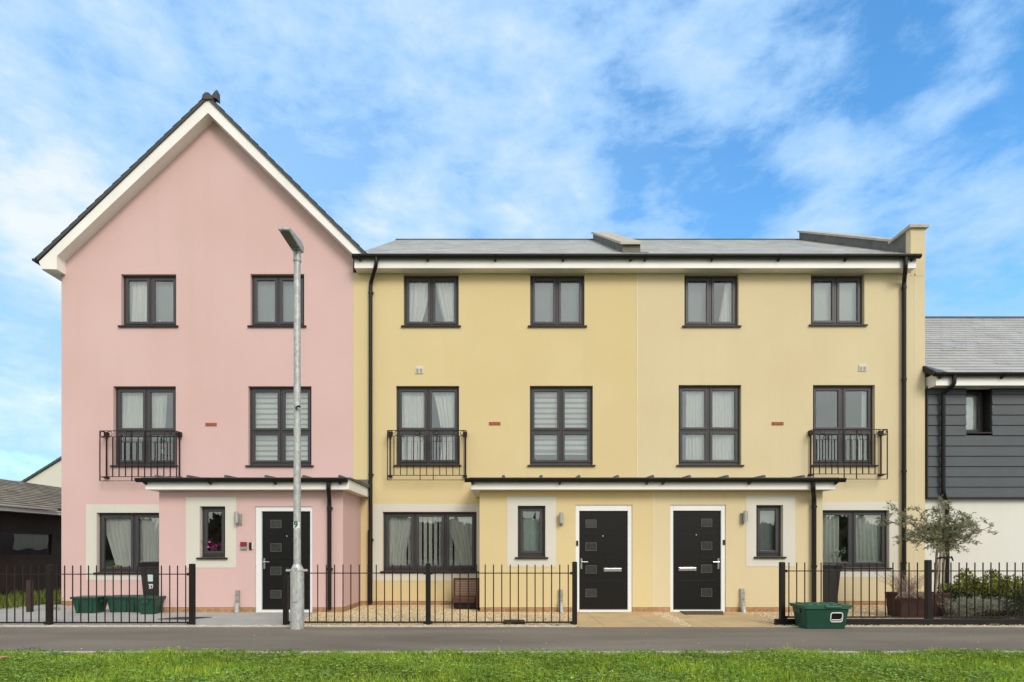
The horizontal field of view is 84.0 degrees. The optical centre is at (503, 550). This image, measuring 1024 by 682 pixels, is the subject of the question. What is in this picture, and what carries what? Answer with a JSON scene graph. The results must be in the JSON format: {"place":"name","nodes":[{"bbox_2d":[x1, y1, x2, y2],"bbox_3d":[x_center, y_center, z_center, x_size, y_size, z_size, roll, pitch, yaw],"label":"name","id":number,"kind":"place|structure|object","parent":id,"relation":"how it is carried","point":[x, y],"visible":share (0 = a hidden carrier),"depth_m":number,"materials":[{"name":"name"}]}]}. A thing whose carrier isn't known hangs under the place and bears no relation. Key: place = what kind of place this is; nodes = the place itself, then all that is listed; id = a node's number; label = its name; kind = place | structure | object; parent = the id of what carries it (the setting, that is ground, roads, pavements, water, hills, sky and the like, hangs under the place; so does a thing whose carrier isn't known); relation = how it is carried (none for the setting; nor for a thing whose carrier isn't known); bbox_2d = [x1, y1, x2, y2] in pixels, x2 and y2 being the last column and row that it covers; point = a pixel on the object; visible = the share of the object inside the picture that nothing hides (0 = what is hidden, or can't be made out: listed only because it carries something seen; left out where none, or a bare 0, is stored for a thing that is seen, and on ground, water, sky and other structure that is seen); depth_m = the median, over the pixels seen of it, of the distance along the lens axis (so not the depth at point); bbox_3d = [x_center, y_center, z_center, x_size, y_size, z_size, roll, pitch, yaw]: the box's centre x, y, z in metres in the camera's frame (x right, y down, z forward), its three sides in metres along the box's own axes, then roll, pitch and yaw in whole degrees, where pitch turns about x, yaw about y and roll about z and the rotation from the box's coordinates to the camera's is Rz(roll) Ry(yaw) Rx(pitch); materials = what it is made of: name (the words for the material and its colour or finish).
{"place":"outdoors","nodes":[
{"label":"outdoors","id":0,"kind":"place"},
{"bbox_2d":[0,479,60,595],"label":"outbuilding","id":1,"kind":"structure","parent":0,"point":[28,508],"depth_m":15.26,"materials":[{"name":"brown wood"}]},
{"bbox_2d":[0,530,53,557],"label":"window","id":2,"kind":"structure","parent":1,"relation":"in","point":[51,534],"depth_m":15.15,"materials":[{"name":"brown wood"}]},
{"bbox_2d":[13,534,48,549],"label":"curtain","id":3,"kind":"object","parent":1,"relation":"hanging from","point":[31,541],"visible":1,"depth_m":15.14,"materials":[{"name":"grey fabric"}]},
{"bbox_2d":[0,588,60,608],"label":"grass","id":4,"kind":"structure","parent":0,"point":[18,599],"depth_m":13.11,"materials":[{"name":"plant"}]},
{"bbox_2d":[0,624,289,625],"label":"curb","id":5,"kind":"structure","parent":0,"point":[144,625],"depth_m":9.10,"materials":[{"name":"concrete"}]},
{"bbox_2d":[0,604,315,625],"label":"concrete path","id":6,"kind":"structure","parent":0,"point":[247,618],"depth_m":10.25,"materials":[{"name":"grey concrete"}]},
{"bbox_2d":[26,580,33,611],"bbox_3d":[-9.333,0.904,11.200,0.084,0.631,0.080,0,0,0],"label":"timber post","id":7,"kind":"object","parent":6,"relation":"on","point":[27,595],"visible":0.71,"depth_m":11.16,"materials":[{"name":"brown wood"}]},
{"bbox_2d":[44,596,68,609],"bbox_3d":[-9.132,1.091,11.552,0.651,0.312,0.432,0,0,0],"label":"weed","id":8,"kind":"object","parent":6,"relation":"on","point":[58,604],"visible":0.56,"depth_m":11.61,"materials":[{"name":"green plant"}]},
{"bbox_2d":[70,595,110,612],"bbox_3d":[-8.060,1.058,11.096,0.534,0.315,0.424,0,0,-2],"label":"recycling box","id":9,"kind":"object","parent":6,"relation":"on","point":[92,603],"visible":0.85,"depth_m":10.94,"materials":[{"name":"green plastic"}]},
{"bbox_2d":[0,564,195,624],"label":"railing","id":10,"kind":"object","parent":6,"relation":"on","point":[48,574],"visible":0.93,"depth_m":9.24,"materials":[{"name":"black metal"}]},
{"bbox_2d":[106,595,133,611],"bbox_3d":[-7.505,1.058,11.246,0.534,0.315,0.424,0,0,-3],"label":"recycling box","id":11,"kind":"object","parent":6,"relation":"on","point":[117,604],"visible":0.69,"depth_m":11.07,"materials":[{"name":"green plastic"}]},
{"bbox_2d":[126,595,158,612],"bbox_3d":[-7.062,1.058,11.206,0.534,0.315,0.424,0,0,4],"label":"recycling box","id":12,"kind":"object","parent":6,"relation":"on","point":[133,603],"visible":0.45,"depth_m":11.04,"materials":[{"name":"green plastic"}]},
{"bbox_2d":[138,561,158,594],"bbox_3d":[-7.067,0.726,11.698,0.540,0.980,0.696,0,0,0],"label":"wheeled bin","id":13,"kind":"object","parent":6,"relation":"on","point":[149,579],"visible":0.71,"depth_m":11.41,"materials":[{"name":"plastic"}]},
{"bbox_2d":[136,596,165,613],"bbox_3d":[-6.757,1.054,10.906,0.339,0.324,0.427,0,0,0],"label":"recycling box","id":14,"kind":"object","parent":6,"relation":"on","point":[149,604],"visible":0.85,"depth_m":10.74,"materials":[{"name":"green plastic"}]},
{"bbox_2d":[162,617,210,619],"bbox_3d":[-5.660,1.210,10.098,0.800,0.010,0.330,0,0,0],"label":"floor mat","id":15,"kind":"object","parent":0,"point":[179,618],"visible":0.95,"depth_m":10.01,"materials":[{"name":"rubber"}]},
{"bbox_2d":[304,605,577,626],"bbox_3d":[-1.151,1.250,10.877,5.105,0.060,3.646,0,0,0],"label":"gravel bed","id":16,"kind":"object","parent":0,"point":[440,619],"visible":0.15,"depth_m":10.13,"materials":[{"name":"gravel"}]},
{"bbox_2d":[503,620,524,623],"bbox_3d":[0.175,1.188,9.400,0.351,0.045,0.240,0,0,0],"label":"drain grate","id":17,"kind":"object","parent":16,"relation":"on","point":[514,620],"visible":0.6,"depth_m":9.40,"materials":[{"name":"metal"}]},
{"bbox_2d":[304,605,1023,626],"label":"gravel","id":18,"kind":"structure","parent":16,"relation":"on","point":[439,611],"depth_m":10.33,"materials":[{"name":"beige gravel"}]},
{"bbox_2d":[283,562,576,624],"bbox_3d":[-1.192,0.719,9.250,4.782,1.063,0.082,0,0,0],"label":"railing","id":19,"kind":"object","parent":18,"relation":"on","point":[428,573],"visible":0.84,"depth_m":9.24,"materials":[{"name":"black metal"}]},
{"bbox_2d":[453,578,479,608],"bbox_3d":[-0.780,0.891,11.795,0.555,0.618,0.510,0,0,0],"label":"garden chair","id":20,"kind":"object","parent":18,"relation":"on","point":[464,596],"visible":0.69,"depth_m":11.97,"materials":[{"name":"brown wood"}]},
{"bbox_2d":[823,564,842,602],"bbox_3d":[6.620,0.753,11.758,0.510,0.930,0.616,0,0,0],"label":"wheeled bin","id":21,"kind":"object","parent":18,"relation":"on","point":[833,586],"visible":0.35,"depth_m":11.52,"materials":[{"name":"plastic"}]},
{"bbox_2d":[774,560,1023,624],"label":"railing","id":22,"kind":"object","parent":18,"relation":"on","point":[928,619],"visible":0.93,"depth_m":9.24,"materials":[{"name":"black metal"}]},
{"bbox_2d":[886,592,949,615],"bbox_3d":[7.554,0.992,10.370,0.935,0.437,0.404,0,0,0],"label":"planter","id":23,"kind":"object","parent":18,"relation":"on","point":[913,606],"visible":0.45,"depth_m":10.19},
{"bbox_2d":[874,571,933,598],"bbox_3d":[7.333,0.619,10.272,1.098,0.538,0.669,0,0,0],"label":"dried plant","id":24,"kind":"object","parent":23,"relation":"in","point":[913,592],"visible":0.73,"depth_m":10.24,"materials":[{"name":"brown plant"}]},
{"bbox_2d":[875,495,998,592],"bbox_3d":[8.079,0.099,10.536,2.011,2.243,1.044,0,0,0],"label":"olive tree","id":25,"kind":"object","parent":18,"relation":"on","point":[938,539],"visible":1,"depth_m":10.41,"materials":[{"name":"green plant"}]},
{"bbox_2d":[936,554,941,589],"bbox_3d":[7.958,0.649,10.455,0.226,1.147,0.034,0,0,-9],"label":"support stake","id":26,"kind":"object","parent":18,"relation":"on","point":[938,568],"visible":0.5,"depth_m":10.45,"materials":[{"name":"brown wood"}]},
{"bbox_2d":[937,568,997,615],"bbox_3d":[8.740,0.788,10.759,1.033,0.920,0.988,0,0,39],"label":"hedge shrub","id":27,"kind":"object","parent":18,"relation":"on","point":[970,586],"visible":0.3,"depth_m":10.60,"materials":[{"name":"green plant"}]},
{"bbox_2d":[936,595,1012,618],"bbox_3d":[8.277,0.980,9.891,1.332,0.445,0.848,0,0,9],"label":"lavender bush","id":28,"kind":"object","parent":18,"relation":"on","point":[970,607],"visible":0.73,"depth_m":9.83,"materials":[{"name":"green plant"}]},
{"bbox_2d":[976,568,1021,615],"bbox_3d":[9.261,0.783,10.700,1.097,0.933,1.035,0,0,-35],"label":"hedge shrub","id":29,"kind":"object","parent":18,"relation":"on","point":[1010,587],"visible":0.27,"depth_m":10.50,"materials":[{"name":"green plant"}]},
{"bbox_2d":[976,597,1023,618],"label":"hedge shrub","id":30,"kind":"object","parent":18,"relation":"on","point":[1003,611],"visible":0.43,"depth_m":9.77,"materials":[{"name":"green plant"}]},
{"bbox_2d":[0,627,1023,650],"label":"footpath","id":31,"kind":"structure","parent":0,"point":[504,638],"depth_m":7.84,"materials":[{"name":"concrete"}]},
{"bbox_2d":[278,227,307,629],"bbox_3d":[-3.209,-1.764,8.598,0.330,6.027,0.676,0,0,0],"label":"street lamp","id":32,"kind":"object","parent":31,"relation":"on","point":[296,246],"visible":0.98,"depth_m":8.78,"materials":[{"name":"metal"}]},
{"bbox_2d":[789,602,851,628],"bbox_3d":[4.978,1.028,8.931,0.770,0.385,0.492,0,0,0],"label":"recycling box","id":33,"kind":"object","parent":31,"relation":"on","point":[820,615],"visible":1,"depth_m":8.75,"materials":[{"name":"green plastic"}]},
{"bbox_2d":[0,0,1023,479],"label":"sky","id":34,"kind":"structure","parent":0,"point":[399,119],"materials":[{"name":"blue"}]},
{"bbox_2d":[0,644,1023,681],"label":"lawn","id":35,"kind":"structure","parent":0,"point":[414,675],"depth_m":5.87,"materials":[{"name":"plant"}]},
{"bbox_2d":[43,650,69,656],"bbox_3d":[-4.984,1.164,6.299,0.244,0.074,0.219,0,0,0],"label":"weed","id":36,"kind":"object","parent":35,"relation":"on","point":[59,653],"visible":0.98,"depth_m":6.34,"materials":[{"name":"green plant"}]},
{"bbox_2d":[1,648,999,654],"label":"grass","id":37,"kind":"structure","parent":35,"relation":"on","point":[858,651],"depth_m":6.74,"materials":[{"name":"green plant"}]},
{"bbox_2d":[577,612,684,626],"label":"paving","id":38,"kind":"structure","parent":0,"point":[616,619],"depth_m":9.75,"materials":[{"name":"stone"}]},
{"bbox_2d":[669,612,777,626],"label":"paving","id":39,"kind":"structure","parent":0,"point":[733,619],"depth_m":9.75,"materials":[{"name":"beige concrete"}]},
{"bbox_2d":[680,611,723,614],"bbox_3d":[3.865,1.198,10.946,0.944,0.018,0.678,0,0,0],"label":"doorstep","id":40,"kind":"object","parent":39,"relation":"on","point":[703,612],"visible":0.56,"depth_m":10.83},
{"label":"ground","id":41,"kind":"structure","parent":0,"visible":0},
{"bbox_2d":[20,456,60,511],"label":"house","id":42,"kind":"structure","parent":41,"relation":"on","point":[49,474],"depth_m":30.00,"materials":[{"name":"paint"}]},
{"bbox_2d":[32,90,369,612],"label":"gabled house","id":43,"kind":"structure","parent":41,"relation":"on","point":[202,200],"depth_m":12.50,"materials":[{"name":"pink paint"}]},
{"bbox_2d":[106,518,130,566],"bbox_3d":[-8.531,-0.169,12.690,0.704,1.314,0.060,0,0,0],"label":"curtain","id":44,"kind":"object","parent":43,"relation":"hanging from","point":[118,532],"visible":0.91,"depth_m":12.69,"materials":[{"name":"white fabric"}]},
{"bbox_2d":[93,513,158,573],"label":"window","id":45,"kind":"structure","parent":43,"relation":"in","point":[135,517],"depth_m":12.58,"materials":[{"name":"grey plastic"}]},
{"bbox_2d":[122,393,142,438],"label":"curtain","id":46,"kind":"object","parent":43,"relation":"hanging from","point":[132,410],"visible":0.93,"depth_m":12.69,"materials":[{"name":"white fabric"}]},
{"bbox_2d":[130,282,146,321],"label":"curtain","id":47,"kind":"object","parent":43,"relation":"hanging from","point":[138,301],"visible":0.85,"depth_m":12.69,"materials":[{"name":"white fabric"}]},
{"bbox_2d":[110,387,177,466],"bbox_3d":[-7.894,-2.716,12.555,1.474,1.773,0.200,0,0,0],"label":"window","id":48,"kind":"structure","parent":43,"relation":"in","point":[147,392],"depth_m":12.57,"materials":[{"name":"grey plastic"}]},
{"bbox_2d":[118,276,177,326],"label":"window","id":49,"kind":"structure","parent":43,"relation":"in","point":[151,281],"depth_m":12.57,"materials":[{"name":"grey plastic"}]},
{"bbox_2d":[140,518,158,562],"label":"curtain","id":50,"kind":"object","parent":43,"relation":"hanging from","point":[149,539],"visible":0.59,"depth_m":12.69,"materials":[{"name":"white fabric"}]},
{"bbox_2d":[152,393,166,438],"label":"curtain","id":51,"kind":"object","parent":43,"relation":"hanging from","point":[159,404],"visible":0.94,"depth_m":12.69,"materials":[{"name":"white fabric"}]},
{"bbox_2d":[153,454,172,459],"bbox_3d":[-7.628,-1.913,12.745,0.400,0.466,0.090,0,0,0],"label":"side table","id":52,"kind":"object","parent":43,"relation":"attached to","point":[162,455],"visible":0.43,"depth_m":12.75,"materials":[{"name":"grey wood"}]},
{"bbox_2d":[158,444,167,453],"bbox_3d":[-7.630,-2.260,12.731,0.214,0.225,0.209,0,0,0],"label":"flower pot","id":53,"kind":"object","parent":52,"relation":"on","point":[161,448],"visible":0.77,"depth_m":12.69,"materials":[{"name":"ceramic"}]},
{"bbox_2d":[156,282,172,321],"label":"roller blind","id":54,"kind":"object","parent":43,"relation":"attached to","point":[164,301],"visible":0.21,"depth_m":12.69,"materials":[{"name":"white fabric"}]},
{"bbox_2d":[201,540,221,550],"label":"flowers","id":55,"kind":"object","parent":43,"relation":"in","point":[213,546],"visible":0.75,"depth_m":11.30,"materials":[{"name":"plant"}]},
{"bbox_2d":[196,507,227,558],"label":"window","id":56,"kind":"structure","parent":43,"relation":"in","point":[206,554],"depth_m":11.19,"materials":[{"name":"grey glass"}]},
{"bbox_2d":[258,282,293,321],"bbox_3d":[-4.974,-5.516,12.690,1.142,1.110,0.024,0,0,0],"label":"roller blind","id":57,"kind":"object","parent":43,"relation":"attached to","point":[266,301],"visible":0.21,"depth_m":12.69,"materials":[{"name":"white fabric"}]},
{"bbox_2d":[247,276,305,326],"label":"window","id":58,"kind":"structure","parent":43,"relation":"in","point":[278,280],"depth_m":12.57,"materials":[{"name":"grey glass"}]},
{"bbox_2d":[245,387,313,466],"bbox_3d":[-4.917,-2.716,12.555,1.489,1.773,0.200,0,0,0],"label":"window","id":59,"kind":"structure","parent":43,"relation":"in","point":[281,431],"depth_m":12.57,"materials":[{"name":"grey glass"}]},
{"bbox_2d":[256,393,307,459],"bbox_3d":[-4.918,-2.752,12.691,1.349,1.704,0.026,0,0,0],"label":"striped blind","id":60,"kind":"object","parent":43,"relation":"attached to","point":[266,417],"visible":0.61,"depth_m":12.69,"materials":[{"name":"white fabric"}]},
{"bbox_2d":[256,507,311,611],"bbox_3d":[-4.296,0.188,11.161,1.116,2.076,0.138,0,0,0],"label":"door","id":61,"kind":"structure","parent":43,"relation":"in","point":[274,525],"depth_m":11.17,"materials":[{"name":"black plastic"}]},
{"bbox_2d":[0,626,576,626],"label":"edging kerb","id":62,"kind":"structure","parent":41,"relation":"on","point":[287,626],"depth_m":9.00,"materials":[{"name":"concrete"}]},
{"bbox_2d":[352,232,655,612],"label":"terraced house","id":63,"kind":"structure","parent":41,"relation":"on","point":[494,356],"depth_m":12.50,"materials":[{"name":"yellow paint"}]},
{"bbox_2d":[389,517,410,564],"bbox_3d":[-2.301,-0.192,12.690,0.650,1.304,0.053,0,0,0],"label":"curtain","id":64,"kind":"object","parent":63,"relation":"hanging from","point":[399,532],"visible":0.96,"depth_m":12.69,"materials":[{"name":"white fabric"}]},
{"bbox_2d":[402,392,423,459],"bbox_3d":[-1.990,-2.744,12.690,0.703,1.734,0.061,0,0,0],"label":"curtain","id":65,"kind":"object","parent":63,"relation":"hanging from","point":[412,409],"visible":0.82,"depth_m":12.69,"materials":[{"name":"white fabric"}]},
{"bbox_2d":[410,282,427,321],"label":"curtain","id":66,"kind":"object","parent":63,"relation":"hanging from","point":[418,297],"visible":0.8,"depth_m":12.69,"materials":[{"name":"white fabric"}]},
{"bbox_2d":[394,387,460,465],"bbox_3d":[-1.669,-2.724,12.555,1.485,1.771,0.200,0,0,0],"label":"window","id":67,"kind":"structure","parent":63,"relation":"in","point":[427,391],"depth_m":12.57,"materials":[{"name":"grey glass"}]},
{"bbox_2d":[380,512,478,572],"bbox_3d":[-1.623,-0.173,12.555,2.166,1.341,0.200,0,0,0],"label":"window","id":68,"kind":"structure","parent":63,"relation":"in","point":[414,516],"depth_m":12.57,"materials":[{"name":"black plastic"}]},
{"bbox_2d":[401,276,460,326],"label":"window","id":69,"kind":"structure","parent":63,"relation":"in","point":[431,280],"depth_m":12.57,"materials":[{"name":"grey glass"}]},
{"bbox_2d":[405,517,457,564],"bbox_3d":[-1.623,-0.202,12.740,1.946,1.224,0.060,0,0,0],"label":"vertical blind","id":70,"kind":"object","parent":63,"relation":"attached to","point":[435,544],"visible":0.18,"depth_m":12.74,"materials":[{"name":"grey fabric"}]},
{"bbox_2d":[434,392,453,459],"bbox_3d":[-1.286,-2.744,12.691,0.601,1.734,0.062,0,0,0],"label":"curtain","id":71,"kind":"object","parent":63,"relation":"hanging from","point":[445,404],"visible":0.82,"depth_m":12.69,"materials":[{"name":"white fabric"}]},
{"bbox_2d":[436,282,453,321],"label":"curtain","id":72,"kind":"object","parent":63,"relation":"hanging from","point":[445,292],"visible":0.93,"depth_m":12.69,"materials":[{"name":"white fabric"}]},
{"bbox_2d":[449,514,474,564],"bbox_3d":[-0.954,-0.192,12.690,0.670,1.304,0.052,0,0,0],"label":"curtain","id":73,"kind":"object","parent":63,"relation":"hanging from","point":[460,529],"visible":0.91,"depth_m":12.69,"materials":[{"name":"white fabric"}]},
{"bbox_2d":[523,519,539,553],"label":"curtain","id":74,"kind":"object","parent":63,"relation":"hanging from","point":[531,534],"visible":0.6,"depth_m":11.36,"materials":[{"name":"white fabric"}]},
{"bbox_2d":[515,506,547,558],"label":"window","id":75,"kind":"structure","parent":63,"relation":"in","point":[522,554],"depth_m":11.18,"materials":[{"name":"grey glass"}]},
{"bbox_2d":[535,282,578,321],"bbox_3d":[1.185,-5.518,12.690,1.156,1.093,0.024,0,0,0],"label":"roller blind","id":76,"kind":"object","parent":63,"relation":"attached to","point":[544,301],"visible":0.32,"depth_m":12.69,"materials":[{"name":"white fabric"}]},
{"bbox_2d":[528,276,586,326],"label":"window","id":77,"kind":"structure","parent":63,"relation":"in","point":[556,280],"depth_m":12.57,"materials":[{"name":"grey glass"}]},
{"bbox_2d":[535,392,586,454],"bbox_3d":[1.274,-2.872,12.691,1.347,1.486,0.026,0,0,0],"label":"striped blind","id":78,"kind":"object","parent":63,"relation":"attached to","point":[546,409],"visible":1,"depth_m":12.69,"materials":[{"name":"white fabric"}]},
{"bbox_2d":[528,387,595,465],"bbox_3d":[1.273,-2.726,12.555,1.487,1.775,0.200,0,0,0],"label":"window","id":79,"kind":"structure","parent":63,"relation":"in","point":[560,431],"depth_m":12.57,"materials":[{"name":"black plastic"}]},
{"bbox_2d":[576,505,631,611],"bbox_3d":[1.964,0.167,11.161,1.107,2.101,0.138,0,0,0],"label":"door","id":80,"kind":"structure","parent":63,"relation":"in","point":[603,532],"depth_m":11.17,"materials":[{"name":"black plastic"}]},
{"bbox_2d":[3,651,1018,652],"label":"edging kerb","id":81,"kind":"structure","parent":41,"relation":"on","point":[484,651],"depth_m":6.76,"materials":[{"name":"concrete"}]},
{"bbox_2d":[635,224,928,612],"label":"terraced house","id":82,"kind":"structure","parent":41,"relation":"on","point":[784,366],"depth_m":12.50,"materials":[{"name":"yellow paint"}]},
{"bbox_2d":[686,391,703,459],"bbox_3d":[4.321,-2.754,12.690,0.500,1.755,0.050,0,0,0],"label":"curtain","id":83,"kind":"object","parent":82,"relation":"hanging from","point":[694,418],"visible":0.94,"depth_m":12.69,"materials":[{"name":"white fabric"}]},
{"bbox_2d":[688,282,705,321],"bbox_3d":[4.299,-5.497,12.720,0.600,1.091,0.024,0,0,0],"label":"roller blind","id":84,"kind":"object","parent":82,"relation":"attached to","point":[696,301],"visible":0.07,"depth_m":12.72,"materials":[{"name":"white fabric"}]},
{"bbox_2d":[670,505,724,611],"bbox_3d":[3.803,0.167,11.161,1.082,2.101,0.138,0,0,0],"label":"door","id":85,"kind":"structure","parent":82,"relation":"in","point":[697,532],"depth_m":11.17,"materials":[{"name":"black plastic"}]},
{"bbox_2d":[676,386,743,465],"bbox_3d":[4.541,-2.735,12.555,1.480,1.792,0.200,0,0,0],"label":"window","id":86,"kind":"structure","parent":82,"relation":"in","point":[707,430],"depth_m":12.57,"materials":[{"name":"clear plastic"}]},
{"bbox_2d":[682,276,741,326],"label":"window","id":87,"kind":"structure","parent":82,"relation":"in","point":[709,280],"depth_m":12.57,"materials":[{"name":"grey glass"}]},
{"bbox_2d":[712,391,733,459],"bbox_3d":[4.891,-2.754,12.690,0.640,1.755,0.051,0,0,0],"label":"curtain","id":88,"kind":"object","parent":82,"relation":"hanging from","point":[722,416],"visible":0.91,"depth_m":12.69,"materials":[{"name":"white fabric"}]},
{"bbox_2d":[719,282,730,321],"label":"curtain","id":89,"kind":"object","parent":82,"relation":"hanging from","point":[725,314],"visible":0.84,"depth_m":12.69,"materials":[{"name":"fabric"}]},
{"bbox_2d":[760,511,773,549],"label":"roller blind","id":90,"kind":"object","parent":82,"relation":"attached to","point":[766,530],"visible":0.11,"depth_m":11.31,"materials":[{"name":"white fabric"}]},
{"bbox_2d":[754,505,786,557],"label":"window","id":91,"kind":"structure","parent":82,"relation":"in","point":[776,508],"depth_m":11.19,"materials":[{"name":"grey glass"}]},
{"bbox_2d":[823,515,838,561],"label":"curtain","id":92,"kind":"object","parent":82,"relation":"hanging from","point":[830,534],"visible":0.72,"depth_m":12.69,"materials":[{"name":"white fabric"}]},
{"bbox_2d":[814,282,855,320],"bbox_3d":[7.351,-5.513,12.690,1.137,1.099,0.024,0,0,0],"label":"roller blind","id":93,"kind":"object","parent":82,"relation":"attached to","point":[847,301],"visible":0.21,"depth_m":12.69,"materials":[{"name":"white fabric"}]},
{"bbox_2d":[809,276,867,325],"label":"window","id":94,"kind":"structure","parent":82,"relation":"in","point":[834,281],"depth_m":12.57,"materials":[{"name":"grey plastic"}]},
{"bbox_2d":[832,547,845,561],"bbox_3d":[7.476,0.114,12.678,0.353,0.418,0.322,0,0,-42],"label":"flower vase","id":95,"kind":"object","parent":82,"relation":"in","point":[839,558],"visible":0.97,"depth_m":12.65,"materials":[{"name":"ceramic"}]},
{"bbox_2d":[816,435,865,459],"bbox_3d":[7.494,-2.242,12.690,1.272,0.690,0.055,0,0,0],"label":"vertical blind","id":96,"kind":"object","parent":82,"relation":"attached to","point":[846,446],"visible":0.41,"depth_m":12.68,"materials":[{"name":"white plastic"}]},
{"bbox_2d":[812,386,878,465],"bbox_3d":[7.489,-2.735,12.555,1.463,1.792,0.200,0,0,0],"label":"window","id":97,"kind":"structure","parent":82,"relation":"in","point":[841,390],"depth_m":12.57,"materials":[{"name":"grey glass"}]},
{"bbox_2d":[823,510,891,568],"bbox_3d":[7.714,-0.229,12.555,1.639,1.304,0.200,0,0,0],"label":"window","id":98,"kind":"structure","parent":82,"relation":"in","point":[851,514],"depth_m":12.57,"materials":[{"name":"grey plastic"}]},
{"bbox_2d":[861,391,865,459],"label":"curtain","id":99,"kind":"object","parent":82,"relation":"hanging from","point":[863,408],"visible":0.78,"depth_m":12.66,"materials":[{"name":"fabric"}]},
{"bbox_2d":[856,515,879,561],"bbox_3d":[8.114,-0.249,12.690,0.680,1.267,0.063,0,0,0],"label":"curtain","id":100,"kind":"object","parent":82,"relation":"hanging from","point":[867,538],"visible":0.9,"depth_m":12.69,"materials":[{"name":"white fabric"}]},
{"bbox_2d":[778,626,1023,626],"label":"edging kerb","id":101,"kind":"structure","parent":41,"relation":"on","point":[919,626],"depth_m":9.01,"materials":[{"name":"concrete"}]},
{"bbox_2d":[923,316,1023,591],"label":"clad house","id":102,"kind":"structure","parent":41,"relation":"on","point":[979,469],"depth_m":12.49,"materials":[{"name":"grey wood"}]},
{"bbox_2d":[966,395,975,428],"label":"curtain","id":103,"kind":"object","parent":102,"relation":"attached to","point":[971,411],"visible":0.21,"depth_m":12.77,"materials":[{"name":"fabric"}]},
{"bbox_2d":[966,390,982,431],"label":"window","id":104,"kind":"structure","parent":102,"relation":"in","point":[979,393],"depth_m":12.72,"materials":[{"name":"grey plastic"}]},
{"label":"planting bed","id":105,"kind":"structure","parent":0,"visible":0},
{"bbox_2d":[1010,576,1021,606],"bbox_3d":[9.734,0.838,10.545,1.022,0.796,1.036,0,0,0],"label":"hedge shrub","id":106,"kind":"object","parent":105,"relation":"on","point":[1017,594],"visible":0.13,"depth_m":10.49,"materials":[{"name":"green plant"}]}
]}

